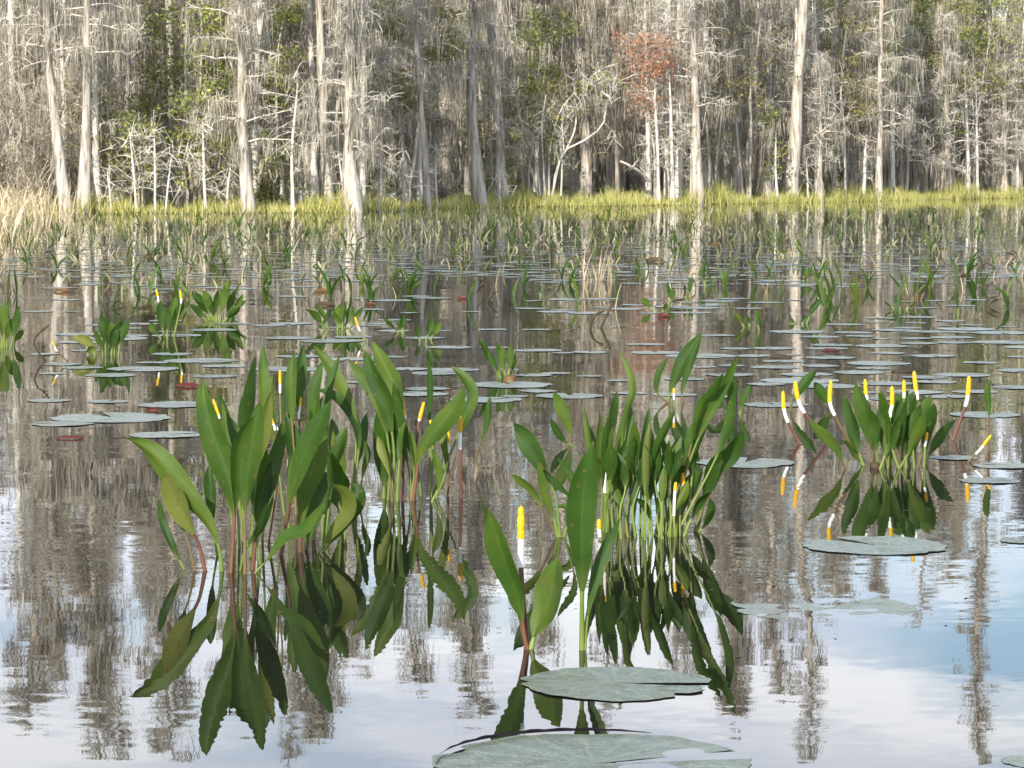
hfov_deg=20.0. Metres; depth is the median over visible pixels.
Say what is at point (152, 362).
lily pad
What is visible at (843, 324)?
lily pad
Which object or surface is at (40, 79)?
mossy tree
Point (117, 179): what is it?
twiggy bush
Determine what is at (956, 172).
cypress pole
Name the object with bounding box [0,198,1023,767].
swamp water
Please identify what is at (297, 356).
lily pad
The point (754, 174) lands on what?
mossy tree
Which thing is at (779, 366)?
lily pad
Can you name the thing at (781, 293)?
water sprig
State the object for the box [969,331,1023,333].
lily pad
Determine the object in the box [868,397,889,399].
lily pad
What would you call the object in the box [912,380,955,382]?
lily pad
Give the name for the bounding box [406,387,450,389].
lily pad
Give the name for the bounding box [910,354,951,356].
lily pad
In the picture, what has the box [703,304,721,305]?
lily pad
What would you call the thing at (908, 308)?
golden club
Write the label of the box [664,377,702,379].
lily pad
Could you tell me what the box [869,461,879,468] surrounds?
rootstock knob
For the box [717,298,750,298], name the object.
lily pad
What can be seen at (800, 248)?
water sprig
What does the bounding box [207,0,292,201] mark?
cypress pole
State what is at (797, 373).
lily pad
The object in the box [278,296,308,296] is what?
lily pad
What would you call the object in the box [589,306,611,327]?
broken stems
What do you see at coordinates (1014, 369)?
lily pad
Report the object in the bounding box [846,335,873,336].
lily pad
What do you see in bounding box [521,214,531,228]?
water sprig
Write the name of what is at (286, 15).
evergreen tree
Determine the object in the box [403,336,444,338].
lily pad
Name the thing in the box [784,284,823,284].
lily pad
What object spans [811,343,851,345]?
lily pad
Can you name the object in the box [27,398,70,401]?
lily pad
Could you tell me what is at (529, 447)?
golden club
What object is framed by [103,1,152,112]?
leafy tree
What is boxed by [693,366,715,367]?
lily pad
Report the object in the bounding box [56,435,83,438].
curled lily leaf
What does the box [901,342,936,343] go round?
lily pad
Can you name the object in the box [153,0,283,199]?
mossy tree
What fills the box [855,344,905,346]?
lily pad
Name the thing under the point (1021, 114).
mossy tree
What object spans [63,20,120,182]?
cypress pole
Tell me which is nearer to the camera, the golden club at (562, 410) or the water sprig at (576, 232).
the golden club at (562, 410)
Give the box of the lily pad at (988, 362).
[963,361,998,363]
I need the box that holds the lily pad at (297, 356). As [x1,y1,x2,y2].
[276,355,318,356]
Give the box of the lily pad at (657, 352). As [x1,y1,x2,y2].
[632,351,678,353]
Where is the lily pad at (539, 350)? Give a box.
[516,349,561,350]
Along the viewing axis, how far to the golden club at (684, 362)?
10.70 m
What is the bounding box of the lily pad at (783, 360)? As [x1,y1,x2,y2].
[762,360,803,361]
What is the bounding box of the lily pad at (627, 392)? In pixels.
[613,392,645,393]
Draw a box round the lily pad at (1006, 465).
[973,462,1023,467]
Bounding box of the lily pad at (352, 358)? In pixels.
[332,357,371,360]
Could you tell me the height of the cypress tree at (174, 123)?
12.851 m
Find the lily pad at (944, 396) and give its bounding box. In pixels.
[925,395,965,397]
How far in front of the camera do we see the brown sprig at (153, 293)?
18.89 m
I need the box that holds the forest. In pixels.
[1,0,1015,192]
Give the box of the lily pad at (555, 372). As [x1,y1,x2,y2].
[542,372,568,373]
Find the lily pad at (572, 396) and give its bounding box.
[537,393,602,398]
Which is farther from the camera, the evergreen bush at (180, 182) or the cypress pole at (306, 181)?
the cypress pole at (306, 181)
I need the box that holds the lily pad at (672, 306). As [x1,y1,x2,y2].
[654,305,689,306]
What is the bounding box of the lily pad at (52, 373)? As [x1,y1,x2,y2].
[38,372,63,373]
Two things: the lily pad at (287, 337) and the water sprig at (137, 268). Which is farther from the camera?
the water sprig at (137, 268)
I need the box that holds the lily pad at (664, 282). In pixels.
[647,281,681,282]
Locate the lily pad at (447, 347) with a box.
[426,346,469,347]
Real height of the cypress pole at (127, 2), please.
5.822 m
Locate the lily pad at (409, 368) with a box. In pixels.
[396,367,426,369]
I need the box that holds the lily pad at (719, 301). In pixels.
[701,300,735,301]
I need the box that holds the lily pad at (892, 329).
[872,329,911,330]
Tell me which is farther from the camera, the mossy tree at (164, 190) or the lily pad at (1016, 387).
the mossy tree at (164, 190)
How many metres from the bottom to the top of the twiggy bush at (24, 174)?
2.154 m
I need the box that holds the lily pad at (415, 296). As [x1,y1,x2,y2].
[403,295,427,296]
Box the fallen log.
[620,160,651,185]
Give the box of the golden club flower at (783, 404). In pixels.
[781,391,801,443]
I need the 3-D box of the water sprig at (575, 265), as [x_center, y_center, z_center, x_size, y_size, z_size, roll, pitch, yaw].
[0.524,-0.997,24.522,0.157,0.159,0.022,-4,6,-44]
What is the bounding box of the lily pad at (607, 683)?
[520,667,710,700]
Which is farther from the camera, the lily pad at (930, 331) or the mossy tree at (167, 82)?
the mossy tree at (167, 82)
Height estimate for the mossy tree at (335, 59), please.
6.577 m
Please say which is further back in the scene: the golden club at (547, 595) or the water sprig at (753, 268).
the water sprig at (753, 268)
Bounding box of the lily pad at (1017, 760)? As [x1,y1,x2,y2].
[1001,755,1023,766]
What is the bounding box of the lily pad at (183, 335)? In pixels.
[151,334,201,336]
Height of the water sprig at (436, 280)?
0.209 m
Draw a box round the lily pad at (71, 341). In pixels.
[58,341,95,342]
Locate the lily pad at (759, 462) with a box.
[696,457,794,467]
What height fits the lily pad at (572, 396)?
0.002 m
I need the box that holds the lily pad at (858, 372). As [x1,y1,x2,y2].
[834,370,883,373]
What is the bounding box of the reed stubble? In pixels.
[13,207,509,257]
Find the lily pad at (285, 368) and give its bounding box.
[248,367,315,371]
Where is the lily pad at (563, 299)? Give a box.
[548,298,581,299]
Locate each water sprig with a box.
[7,272,10,298]
[13,270,16,295]
[20,245,27,265]
[50,253,65,267]
[97,271,106,295]
[113,287,119,306]
[133,259,143,281]
[133,275,140,292]
[142,243,155,256]
[148,265,158,290]
[152,258,161,279]
[153,246,158,258]
[171,277,177,301]
[174,243,183,261]
[176,268,183,289]
[179,280,189,299]
[184,221,190,234]
[187,253,198,264]
[202,230,208,246]
[210,239,220,260]
[217,250,229,266]
[233,210,245,227]
[260,257,271,277]
[262,263,272,286]
[263,271,268,288]
[284,242,291,253]
[304,224,310,239]
[312,271,327,284]
[317,264,342,298]
[338,263,347,273]
[344,272,351,293]
[355,240,362,263]
[357,266,368,285]
[361,265,377,286]
[362,274,369,297]
[367,278,380,299]
[386,237,392,251]
[392,264,401,283]
[399,269,403,283]
[402,267,412,290]
[408,267,418,292]
[413,254,421,272]
[433,267,442,291]
[445,237,461,259]
[468,280,477,304]
[481,226,488,239]
[505,233,517,244]
[512,277,519,295]
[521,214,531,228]
[523,260,531,287]
[555,258,569,278]
[567,272,577,300]
[568,257,578,270]
[569,265,578,283]
[572,223,578,235]
[612,269,618,284]
[613,235,619,248]
[635,260,645,271]
[678,243,689,258]
[702,251,708,272]
[706,271,718,284]
[717,257,733,286]
[747,258,756,280]
[764,260,774,271]
[780,278,784,297]
[794,237,802,256]
[809,260,826,283]
[812,272,837,306]
[820,258,829,272]
[823,273,833,300]
[827,266,834,285]
[832,258,842,289]
[849,280,856,306]
[851,270,858,293]
[860,267,874,286]
[894,279,905,308]
[919,255,939,285]
[922,231,936,251]
[948,254,956,279]
[966,251,977,276]
[970,272,977,292]
[976,209,981,224]
[978,268,988,286]
[993,282,1009,307]
[1004,278,1012,299]
[1009,260,1020,271]
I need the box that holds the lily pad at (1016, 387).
[993,385,1023,388]
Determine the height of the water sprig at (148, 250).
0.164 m
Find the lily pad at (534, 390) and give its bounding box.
[519,389,555,391]
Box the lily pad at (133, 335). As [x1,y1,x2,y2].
[126,334,147,336]
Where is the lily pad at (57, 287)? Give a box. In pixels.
[42,287,76,288]
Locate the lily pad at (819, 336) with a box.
[808,335,837,337]
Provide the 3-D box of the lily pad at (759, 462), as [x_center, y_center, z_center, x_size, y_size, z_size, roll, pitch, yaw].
[0.683,0.230,8.488,0.290,0.002,0.289,1,4,15]
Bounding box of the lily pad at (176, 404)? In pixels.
[138,401,216,406]
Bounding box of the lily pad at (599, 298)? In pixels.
[583,298,618,299]
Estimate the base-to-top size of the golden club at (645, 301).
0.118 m
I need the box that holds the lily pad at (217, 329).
[193,328,237,330]
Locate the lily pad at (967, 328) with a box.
[938,327,994,329]
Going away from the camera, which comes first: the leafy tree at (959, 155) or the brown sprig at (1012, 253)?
the brown sprig at (1012, 253)
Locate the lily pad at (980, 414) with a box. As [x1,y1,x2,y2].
[949,411,1020,417]
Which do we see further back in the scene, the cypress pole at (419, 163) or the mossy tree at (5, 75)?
the mossy tree at (5, 75)
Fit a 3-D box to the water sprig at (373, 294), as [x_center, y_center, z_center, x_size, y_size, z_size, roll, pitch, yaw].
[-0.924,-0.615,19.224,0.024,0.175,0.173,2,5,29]
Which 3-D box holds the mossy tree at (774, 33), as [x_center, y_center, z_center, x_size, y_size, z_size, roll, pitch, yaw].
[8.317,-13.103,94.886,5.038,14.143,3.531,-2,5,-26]
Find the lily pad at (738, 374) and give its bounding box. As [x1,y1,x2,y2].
[706,373,753,375]
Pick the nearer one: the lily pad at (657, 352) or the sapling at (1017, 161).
the lily pad at (657, 352)
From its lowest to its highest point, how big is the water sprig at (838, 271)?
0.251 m
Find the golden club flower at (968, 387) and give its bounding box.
[951,376,970,439]
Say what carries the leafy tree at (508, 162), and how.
on the marsh ground at (596, 191)
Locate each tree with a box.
[0,0,7,150]
[0,0,59,193]
[0,0,79,196]
[0,0,101,213]
[0,0,142,200]
[0,20,115,173]
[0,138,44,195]
[9,0,125,197]
[22,0,145,213]
[36,1,139,197]
[66,0,173,196]
[91,0,146,199]
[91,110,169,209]
[100,0,182,198]
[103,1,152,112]
[113,5,213,177]
[114,3,194,204]
[129,0,236,202]
[130,0,215,196]
[140,15,236,206]
[148,0,226,203]
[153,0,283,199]
[163,0,251,203]
[165,0,179,201]
[179,0,327,212]
[184,0,283,196]
[205,45,273,202]
[228,1,343,184]
[235,0,345,180]
[247,0,368,203]
[247,23,318,181]
[249,1,315,195]
[256,0,311,202]
[279,0,374,204]
[279,3,290,200]
[301,0,411,212]
[323,7,414,200]
[325,6,369,190]
[326,0,410,185]
[337,0,448,198]
[365,0,471,203]
[367,0,455,209]
[373,64,414,199]
[374,0,465,187]
[377,0,466,194]
[385,0,489,196]
[399,0,491,192]
[431,0,516,207]
[437,0,553,194]
[437,2,530,173]
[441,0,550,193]
[452,0,564,195]
[457,76,535,197]
[457,127,525,191]
[460,90,493,198]
[476,12,529,203]
[478,0,580,191]
[479,136,529,195]
[506,4,581,192]
[508,17,573,195]
[510,0,585,192]
[513,0,602,186]
[513,0,633,193]
[522,67,577,194]
[537,0,642,197]
[552,0,661,191]
[558,0,658,188]
[575,0,663,191]
[578,0,662,182]
[598,0,637,193]
[613,0,672,189]
[624,8,748,172]
[627,0,753,192]
[627,18,755,181]
[638,0,745,204]
[652,0,746,69]
[656,0,786,190]
[659,137,711,196]
[664,0,746,194]
[685,0,784,195]
[687,0,787,198]
[691,68,735,168]
[709,1,758,190]
[711,0,798,199]
[743,0,792,190]
[743,1,785,180]
[746,0,811,191]
[746,0,829,192]
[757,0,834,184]
[766,4,859,192]
[777,119,859,191]
[779,51,856,201]
[782,0,841,190]
[782,4,862,188]
[783,0,807,200]
[786,0,879,194]
[802,0,929,190]
[805,0,877,190]
[807,0,880,194]
[810,128,869,187]
[822,71,864,190]
[823,7,908,189]
[837,0,930,200]
[840,0,895,184]
[844,5,883,183]
[849,0,914,188]
[855,11,906,190]
[859,5,956,191]
[868,2,918,170]
[871,0,963,190]
[883,0,994,191]
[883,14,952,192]
[883,20,898,186]
[886,0,990,193]
[887,0,1001,182]
[903,0,996,184]
[903,0,1008,189]
[908,59,974,192]
[909,1,922,189]
[910,0,993,194]
[911,8,1002,194]
[922,75,981,181]
[929,0,1018,188]
[952,0,1023,183]
[957,48,996,183]
[958,0,984,181]
[958,0,1022,184]
[960,0,1023,188]
[960,0,1023,191]
[968,0,1023,191]
[968,26,1023,191]
[970,34,1023,193]
[971,0,1020,185]
[994,1,1023,186]
[1008,40,1023,179]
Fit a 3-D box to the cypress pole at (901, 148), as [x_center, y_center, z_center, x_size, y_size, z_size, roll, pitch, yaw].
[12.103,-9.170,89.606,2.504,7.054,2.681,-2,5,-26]
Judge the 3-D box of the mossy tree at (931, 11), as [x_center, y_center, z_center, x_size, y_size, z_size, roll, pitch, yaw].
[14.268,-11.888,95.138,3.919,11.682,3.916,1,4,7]
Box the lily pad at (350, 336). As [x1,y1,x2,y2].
[335,336,370,337]
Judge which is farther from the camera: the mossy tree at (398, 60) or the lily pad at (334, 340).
the mossy tree at (398, 60)
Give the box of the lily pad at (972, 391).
[952,390,997,392]
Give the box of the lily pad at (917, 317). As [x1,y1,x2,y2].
[900,316,934,317]
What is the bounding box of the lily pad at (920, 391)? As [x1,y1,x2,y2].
[887,389,942,393]
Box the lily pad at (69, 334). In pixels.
[57,333,99,335]
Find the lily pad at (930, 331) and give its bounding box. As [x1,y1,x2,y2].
[906,330,946,332]
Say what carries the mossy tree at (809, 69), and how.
on the marsh ground at (596, 191)
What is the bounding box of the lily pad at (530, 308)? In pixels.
[517,307,545,308]
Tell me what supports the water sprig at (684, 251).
on the swamp water
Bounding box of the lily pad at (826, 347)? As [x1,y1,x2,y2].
[806,347,847,348]
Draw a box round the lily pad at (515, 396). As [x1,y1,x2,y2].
[503,395,527,396]
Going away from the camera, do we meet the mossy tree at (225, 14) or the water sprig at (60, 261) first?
the water sprig at (60, 261)
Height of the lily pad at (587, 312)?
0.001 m
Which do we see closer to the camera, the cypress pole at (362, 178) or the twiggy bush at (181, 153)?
the cypress pole at (362, 178)
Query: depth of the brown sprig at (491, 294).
19.00 m
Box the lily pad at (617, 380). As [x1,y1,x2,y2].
[607,379,627,380]
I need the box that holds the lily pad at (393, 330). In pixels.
[379,330,410,331]
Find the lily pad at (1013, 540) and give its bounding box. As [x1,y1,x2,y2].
[1000,537,1023,542]
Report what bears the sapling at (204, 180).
on the marsh ground at (596, 191)
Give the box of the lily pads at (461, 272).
[0,227,1023,277]
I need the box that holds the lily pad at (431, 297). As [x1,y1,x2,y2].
[415,297,445,298]
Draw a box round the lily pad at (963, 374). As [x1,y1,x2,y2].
[934,373,989,376]
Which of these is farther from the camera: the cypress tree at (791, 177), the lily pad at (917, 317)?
the cypress tree at (791, 177)
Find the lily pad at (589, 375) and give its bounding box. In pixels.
[577,375,601,376]
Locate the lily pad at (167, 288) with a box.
[158,288,179,289]
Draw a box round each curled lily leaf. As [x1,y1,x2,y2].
[53,288,70,291]
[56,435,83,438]
[146,407,157,412]
[176,383,198,386]
[314,288,327,291]
[314,301,335,305]
[645,257,664,261]
[658,313,669,316]
[769,354,790,357]
[821,348,838,350]
[891,369,913,371]
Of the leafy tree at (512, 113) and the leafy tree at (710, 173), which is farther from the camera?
the leafy tree at (710, 173)
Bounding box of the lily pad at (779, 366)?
[751,365,799,368]
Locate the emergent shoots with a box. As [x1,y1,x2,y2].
[0,201,1023,299]
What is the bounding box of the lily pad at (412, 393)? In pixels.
[403,391,448,395]
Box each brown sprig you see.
[140,290,160,302]
[486,290,496,301]
[669,298,685,304]
[734,269,748,283]
[985,295,998,305]
[1005,250,1017,256]
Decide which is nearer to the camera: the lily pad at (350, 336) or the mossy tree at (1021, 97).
the lily pad at (350, 336)
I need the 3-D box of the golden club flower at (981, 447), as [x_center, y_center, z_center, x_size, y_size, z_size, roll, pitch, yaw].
[1.372,0.209,8.521,0.071,0.120,0.010,0,4,0]
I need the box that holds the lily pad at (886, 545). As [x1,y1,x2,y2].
[802,536,946,554]
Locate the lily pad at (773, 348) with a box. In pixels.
[753,347,794,349]
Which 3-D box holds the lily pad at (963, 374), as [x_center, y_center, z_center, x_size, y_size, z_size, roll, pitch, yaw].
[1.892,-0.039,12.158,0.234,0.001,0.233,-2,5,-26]
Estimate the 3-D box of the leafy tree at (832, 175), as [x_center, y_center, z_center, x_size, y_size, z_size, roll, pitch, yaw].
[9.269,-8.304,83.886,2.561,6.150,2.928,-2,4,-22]
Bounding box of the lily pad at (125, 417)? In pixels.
[49,412,169,421]
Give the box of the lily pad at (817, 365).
[801,364,838,366]
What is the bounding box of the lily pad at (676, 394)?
[653,393,697,395]
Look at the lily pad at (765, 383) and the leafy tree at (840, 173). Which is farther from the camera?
the leafy tree at (840, 173)
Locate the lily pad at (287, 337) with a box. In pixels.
[264,336,313,338]
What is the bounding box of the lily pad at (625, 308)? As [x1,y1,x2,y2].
[604,308,642,309]
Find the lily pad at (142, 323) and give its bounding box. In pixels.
[130,323,158,324]
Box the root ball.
[504,375,516,380]
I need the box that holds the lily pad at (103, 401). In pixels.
[86,400,127,402]
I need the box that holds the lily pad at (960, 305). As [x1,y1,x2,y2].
[944,305,975,305]
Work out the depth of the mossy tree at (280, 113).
78.31 m
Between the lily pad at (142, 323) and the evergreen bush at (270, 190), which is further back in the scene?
the evergreen bush at (270, 190)
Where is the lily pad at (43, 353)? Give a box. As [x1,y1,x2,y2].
[32,353,58,354]
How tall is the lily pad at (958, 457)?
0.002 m
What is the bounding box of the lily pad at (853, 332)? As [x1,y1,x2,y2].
[834,331,873,332]
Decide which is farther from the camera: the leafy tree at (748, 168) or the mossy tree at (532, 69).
the mossy tree at (532, 69)
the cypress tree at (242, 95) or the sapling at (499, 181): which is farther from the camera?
the sapling at (499, 181)
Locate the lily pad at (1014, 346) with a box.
[1004,346,1023,347]
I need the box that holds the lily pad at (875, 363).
[847,361,910,364]
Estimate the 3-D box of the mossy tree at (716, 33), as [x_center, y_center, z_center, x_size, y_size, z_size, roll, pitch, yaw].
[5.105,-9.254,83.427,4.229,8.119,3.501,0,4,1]
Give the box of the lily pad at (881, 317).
[867,317,892,318]
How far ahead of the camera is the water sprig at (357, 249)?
26.92 m
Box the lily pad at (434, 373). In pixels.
[412,371,455,374]
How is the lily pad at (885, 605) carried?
on the swamp water
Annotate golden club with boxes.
[0,298,23,348]
[72,334,98,354]
[94,316,129,355]
[122,346,324,573]
[148,289,184,338]
[190,278,246,322]
[270,344,370,554]
[305,302,366,340]
[349,340,478,501]
[384,315,405,332]
[415,317,440,341]
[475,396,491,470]
[478,337,516,377]
[484,506,562,648]
[511,422,573,536]
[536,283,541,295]
[551,391,572,445]
[566,440,619,649]
[583,351,743,539]
[641,298,668,311]
[653,331,701,407]
[666,282,674,304]
[683,277,692,299]
[701,263,706,286]
[707,377,750,413]
[734,312,750,326]
[754,309,759,329]
[789,298,820,323]
[790,370,828,410]
[801,264,809,280]
[807,371,955,468]
[885,297,916,310]
[889,264,931,300]
[956,291,958,315]
[984,380,991,449]
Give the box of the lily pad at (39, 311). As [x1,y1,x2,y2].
[23,310,52,311]
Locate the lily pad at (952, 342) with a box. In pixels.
[936,341,972,343]
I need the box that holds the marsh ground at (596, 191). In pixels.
[1,173,1023,213]
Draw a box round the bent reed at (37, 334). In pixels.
[33,324,48,360]
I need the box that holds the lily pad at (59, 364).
[46,363,82,365]
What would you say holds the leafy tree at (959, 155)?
on the marsh ground at (596, 191)
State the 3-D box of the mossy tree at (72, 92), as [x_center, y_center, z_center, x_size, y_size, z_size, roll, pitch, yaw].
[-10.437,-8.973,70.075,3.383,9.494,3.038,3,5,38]
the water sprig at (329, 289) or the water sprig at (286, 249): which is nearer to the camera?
the water sprig at (329, 289)
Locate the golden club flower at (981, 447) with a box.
[967,435,990,461]
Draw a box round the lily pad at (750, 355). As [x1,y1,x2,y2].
[736,354,769,356]
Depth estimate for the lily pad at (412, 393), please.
11.13 m
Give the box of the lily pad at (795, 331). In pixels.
[769,330,824,332]
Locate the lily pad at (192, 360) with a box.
[163,358,235,362]
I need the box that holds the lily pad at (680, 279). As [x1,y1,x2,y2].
[664,279,699,279]
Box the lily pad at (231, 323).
[214,322,251,324]
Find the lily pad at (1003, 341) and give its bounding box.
[972,340,1023,343]
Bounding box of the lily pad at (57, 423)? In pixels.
[32,421,93,425]
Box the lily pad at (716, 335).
[702,334,734,335]
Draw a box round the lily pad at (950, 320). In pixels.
[936,320,963,321]
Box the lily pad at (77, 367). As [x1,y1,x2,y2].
[62,366,102,368]
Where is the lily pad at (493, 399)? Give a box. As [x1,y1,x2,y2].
[451,397,521,401]
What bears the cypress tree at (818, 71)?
on the marsh ground at (596, 191)
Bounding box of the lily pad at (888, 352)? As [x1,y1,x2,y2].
[870,352,902,353]
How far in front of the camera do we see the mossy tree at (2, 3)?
89.22 m
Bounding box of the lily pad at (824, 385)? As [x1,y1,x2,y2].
[808,383,859,387]
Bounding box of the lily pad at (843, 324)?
[826,323,862,324]
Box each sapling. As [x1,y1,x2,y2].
[91,153,128,212]
[98,119,169,210]
[112,118,178,212]
[146,143,191,212]
[175,108,240,211]
[205,157,238,212]
[260,63,315,212]
[317,141,373,211]
[365,156,398,211]
[388,160,425,209]
[418,146,446,208]
[484,161,518,207]
[629,69,704,200]
[629,76,676,202]
[763,131,784,197]
[799,139,820,197]
[834,99,853,195]
[855,134,876,192]
[952,53,985,191]
[961,75,1005,196]
[999,47,1023,194]
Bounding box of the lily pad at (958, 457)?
[930,455,976,459]
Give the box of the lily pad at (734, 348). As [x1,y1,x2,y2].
[720,347,749,348]
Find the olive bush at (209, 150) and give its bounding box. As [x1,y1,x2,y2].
[190,43,259,197]
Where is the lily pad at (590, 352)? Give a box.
[572,351,606,352]
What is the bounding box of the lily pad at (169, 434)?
[129,431,199,437]
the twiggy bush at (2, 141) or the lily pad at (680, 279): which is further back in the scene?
the twiggy bush at (2, 141)
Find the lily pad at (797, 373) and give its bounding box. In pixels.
[781,372,832,375]
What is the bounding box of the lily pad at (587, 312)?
[568,312,611,313]
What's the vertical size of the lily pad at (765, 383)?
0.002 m
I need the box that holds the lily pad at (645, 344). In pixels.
[627,343,664,344]
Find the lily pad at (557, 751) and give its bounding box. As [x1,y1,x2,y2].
[431,728,751,767]
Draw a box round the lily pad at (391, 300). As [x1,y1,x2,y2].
[370,299,411,300]
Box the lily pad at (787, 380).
[762,378,837,382]
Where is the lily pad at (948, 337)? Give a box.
[930,336,975,338]
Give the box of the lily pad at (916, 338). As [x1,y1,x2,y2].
[902,337,932,338]
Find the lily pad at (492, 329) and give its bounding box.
[478,328,506,329]
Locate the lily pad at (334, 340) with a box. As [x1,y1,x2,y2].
[301,339,363,342]
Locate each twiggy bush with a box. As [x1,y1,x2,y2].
[0,55,100,202]
[0,58,66,197]
[0,61,50,189]
[0,98,105,211]
[1,136,48,191]
[44,101,129,195]
[102,147,161,198]
[143,116,214,194]
[180,151,213,201]
[377,92,465,200]
[430,155,467,200]
[455,133,525,172]
[521,135,589,198]
[743,117,788,193]
[754,127,808,190]
[779,137,839,187]
[862,155,897,190]
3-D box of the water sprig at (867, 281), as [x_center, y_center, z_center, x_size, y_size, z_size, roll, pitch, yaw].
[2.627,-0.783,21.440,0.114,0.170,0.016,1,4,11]
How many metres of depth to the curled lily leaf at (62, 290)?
20.62 m
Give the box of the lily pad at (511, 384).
[476,381,552,387]
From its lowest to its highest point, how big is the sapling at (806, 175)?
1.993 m
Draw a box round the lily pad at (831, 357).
[805,356,856,358]
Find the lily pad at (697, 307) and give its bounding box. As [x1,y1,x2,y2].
[674,307,719,308]
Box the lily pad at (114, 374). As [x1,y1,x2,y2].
[86,373,136,376]
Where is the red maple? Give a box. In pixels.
[605,22,684,199]
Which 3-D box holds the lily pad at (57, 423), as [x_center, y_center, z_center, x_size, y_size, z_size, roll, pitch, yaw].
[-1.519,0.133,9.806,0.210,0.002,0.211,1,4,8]
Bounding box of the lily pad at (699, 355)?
[665,353,735,357]
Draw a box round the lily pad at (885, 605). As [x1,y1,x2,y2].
[731,595,916,620]
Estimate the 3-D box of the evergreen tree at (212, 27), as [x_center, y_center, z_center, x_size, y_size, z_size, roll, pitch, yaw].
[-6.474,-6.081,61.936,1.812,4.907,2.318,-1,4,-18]
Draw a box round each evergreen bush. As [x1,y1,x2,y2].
[49,75,131,195]
[102,92,191,205]
[152,82,234,209]
[165,46,235,200]
[175,123,263,205]
[250,126,310,205]
[366,129,407,197]
[753,106,800,195]
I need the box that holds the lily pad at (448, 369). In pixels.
[431,368,479,370]
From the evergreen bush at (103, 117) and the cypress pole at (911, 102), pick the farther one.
the cypress pole at (911, 102)
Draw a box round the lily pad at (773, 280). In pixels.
[755,280,791,280]
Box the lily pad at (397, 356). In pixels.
[388,356,407,357]
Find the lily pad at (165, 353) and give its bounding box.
[152,352,192,354]
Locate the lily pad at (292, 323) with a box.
[269,322,311,324]
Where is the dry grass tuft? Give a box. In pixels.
[576,245,613,280]
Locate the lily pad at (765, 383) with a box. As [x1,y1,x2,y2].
[747,382,783,385]
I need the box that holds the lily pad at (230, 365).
[202,364,245,366]
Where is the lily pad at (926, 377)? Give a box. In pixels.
[902,375,946,378]
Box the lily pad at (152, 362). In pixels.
[136,361,167,362]
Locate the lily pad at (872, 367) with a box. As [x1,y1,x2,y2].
[856,367,890,368]
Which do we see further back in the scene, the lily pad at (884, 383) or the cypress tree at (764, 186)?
the cypress tree at (764, 186)
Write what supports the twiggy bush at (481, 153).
on the marsh ground at (596, 191)
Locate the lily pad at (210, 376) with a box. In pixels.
[193,375,236,377]
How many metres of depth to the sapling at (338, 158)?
60.53 m
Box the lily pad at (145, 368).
[107,366,178,370]
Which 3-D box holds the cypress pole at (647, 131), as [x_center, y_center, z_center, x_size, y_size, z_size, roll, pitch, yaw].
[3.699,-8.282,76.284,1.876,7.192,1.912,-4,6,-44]
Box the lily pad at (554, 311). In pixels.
[536,311,575,312]
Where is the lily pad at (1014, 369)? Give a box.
[998,368,1023,371]
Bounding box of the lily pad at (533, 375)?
[516,374,550,375]
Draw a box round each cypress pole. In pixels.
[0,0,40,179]
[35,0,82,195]
[62,0,140,208]
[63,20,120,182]
[76,4,143,198]
[82,0,164,198]
[170,0,221,200]
[176,53,221,205]
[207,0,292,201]
[272,0,341,202]
[282,0,343,200]
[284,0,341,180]
[326,0,401,202]
[355,35,421,198]
[374,0,450,202]
[619,0,675,200]
[643,0,688,200]
[643,0,706,201]
[652,71,708,188]
[664,0,723,194]
[682,0,742,193]
[709,0,772,196]
[744,0,806,190]
[765,0,817,168]
[780,0,852,195]
[808,0,863,193]
[868,0,938,189]
[869,0,929,191]
[878,27,946,193]
[903,63,955,193]
[922,82,963,190]
[954,57,1001,185]
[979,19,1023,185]
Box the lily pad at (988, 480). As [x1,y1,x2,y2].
[959,477,1019,482]
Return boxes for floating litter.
[33,329,1023,653]
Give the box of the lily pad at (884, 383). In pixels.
[860,381,912,384]
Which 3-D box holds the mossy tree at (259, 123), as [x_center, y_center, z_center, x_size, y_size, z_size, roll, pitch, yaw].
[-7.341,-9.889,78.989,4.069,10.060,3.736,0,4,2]
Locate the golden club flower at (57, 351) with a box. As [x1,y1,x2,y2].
[52,341,68,362]
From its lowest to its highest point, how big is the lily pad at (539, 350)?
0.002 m
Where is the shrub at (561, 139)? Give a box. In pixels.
[501,53,635,195]
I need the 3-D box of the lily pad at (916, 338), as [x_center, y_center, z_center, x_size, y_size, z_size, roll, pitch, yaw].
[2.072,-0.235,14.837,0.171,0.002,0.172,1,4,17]
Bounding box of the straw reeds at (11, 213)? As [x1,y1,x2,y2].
[0,159,119,241]
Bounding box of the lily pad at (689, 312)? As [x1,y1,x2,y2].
[668,312,709,313]
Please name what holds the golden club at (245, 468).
on the swamp water
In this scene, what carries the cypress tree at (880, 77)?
on the marsh ground at (596, 191)
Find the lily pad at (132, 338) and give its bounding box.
[91,337,147,339]
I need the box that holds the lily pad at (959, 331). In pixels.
[948,331,968,332]
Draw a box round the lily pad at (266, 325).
[253,324,278,325]
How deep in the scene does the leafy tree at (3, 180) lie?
62.37 m
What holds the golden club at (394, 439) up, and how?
on the swamp water
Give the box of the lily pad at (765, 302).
[748,302,783,302]
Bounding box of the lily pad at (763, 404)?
[745,402,807,406]
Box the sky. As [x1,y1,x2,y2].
[1,0,1014,172]
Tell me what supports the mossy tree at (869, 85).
on the marsh ground at (596, 191)
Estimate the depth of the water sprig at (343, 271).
24.13 m
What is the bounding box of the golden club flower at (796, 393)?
[793,381,812,421]

